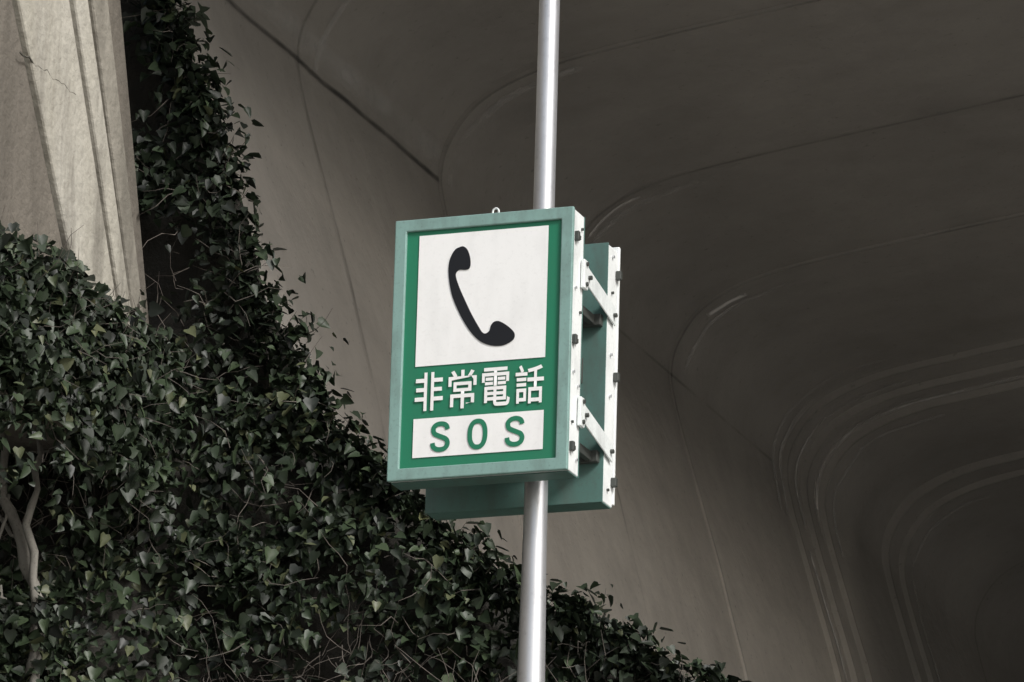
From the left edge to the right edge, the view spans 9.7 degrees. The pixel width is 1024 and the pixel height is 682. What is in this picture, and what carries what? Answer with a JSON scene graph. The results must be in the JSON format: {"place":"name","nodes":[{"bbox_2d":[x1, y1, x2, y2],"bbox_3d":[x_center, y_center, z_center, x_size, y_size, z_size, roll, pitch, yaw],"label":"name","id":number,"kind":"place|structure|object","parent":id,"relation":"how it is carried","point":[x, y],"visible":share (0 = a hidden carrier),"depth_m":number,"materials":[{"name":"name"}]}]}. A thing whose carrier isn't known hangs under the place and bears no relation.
{"place":"outdoors","nodes":[
{"label":"outdoors","id":0,"kind":"place"},
{"bbox_2d":[19,52,75,94],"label":"wall crack","id":1,"kind":"structure","parent":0,"point":[29,57],"depth_m":25.54,"materials":[{"name":"grey concrete"}]},
{"bbox_2d":[12,0,115,463],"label":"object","id":2,"kind":"structure","parent":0,"point":[46,34],"depth_m":25.82,"materials":[{"name":"beige concrete"}]},
{"bbox_2d":[0,0,638,681],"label":"embankment","id":3,"kind":"structure","parent":0,"point":[156,252],"depth_m":26.16,"materials":[{"name":"soil"}]},
{"bbox_2d":[108,0,148,326],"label":"wall end","id":4,"kind":"structure","parent":3,"relation":"on","point":[114,7],"depth_m":26.55,"materials":[{"name":"concrete"}]},
{"bbox_2d":[88,0,142,312],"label":"wall rib","id":5,"kind":"object","parent":4,"relation":"attached to","point":[101,29],"depth_m":26.35,"materials":[{"name":"concrete"}]},
{"bbox_2d":[163,100,564,681],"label":"embankment back","id":6,"kind":"structure","parent":3,"relation":"attached to","point":[174,119],"depth_m":26.88,"materials":[{"name":"soil"}]},
{"label":"ground","id":7,"kind":"structure","parent":0,"visible":0},
{"bbox_2d":[0,0,750,681],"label":"ivy plants","id":8,"kind":"object","parent":7,"relation":"on","point":[100,374],"visible":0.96,"depth_m":25.83,"materials":[{"name":"green plant"}]},
{"bbox_2d":[517,0,559,681],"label":"steel pole","id":9,"kind":"object","parent":7,"relation":"on","point":[531,644],"visible":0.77,"depth_m":22.00,"materials":[{"name":"silver metal"}]},
{"bbox_2d":[387,206,621,520],"bbox_3d":[-0.015,0.077,22.225,0.722,1.049,0.532,-4,-18,20],"label":"emergency telephone sign","id":10,"kind":"object","parent":9,"relation":"attached to","point":[504,376],"visible":1,"depth_m":22.02,"materials":[{"name":"metal"}]},
{"bbox_2d":[175,0,1023,681],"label":"highway tunnel","id":11,"kind":"structure","parent":7,"relation":"on","point":[807,216],"depth_m":32.71,"materials":[{"name":"concrete"}]},
{"bbox_3d":[-5.702,0.547,16.210,0.730,11.300,13.500,-4,-18,20],"label":"concrete retaining wall","id":12,"kind":"object","parent":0,"visible":0},
{"bbox_2d":[0,0,74,452],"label":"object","id":13,"kind":"object","parent":12,"relation":"on","point":[26,200],"depth_m":25.45,"materials":[{"name":"grey concrete"}]},
{"bbox_2d":[69,0,130,324],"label":"wall rib","id":14,"kind":"object","parent":13,"relation":"attached to","point":[81,22],"depth_m":26.18,"materials":[{"name":"concrete"}]}
]}

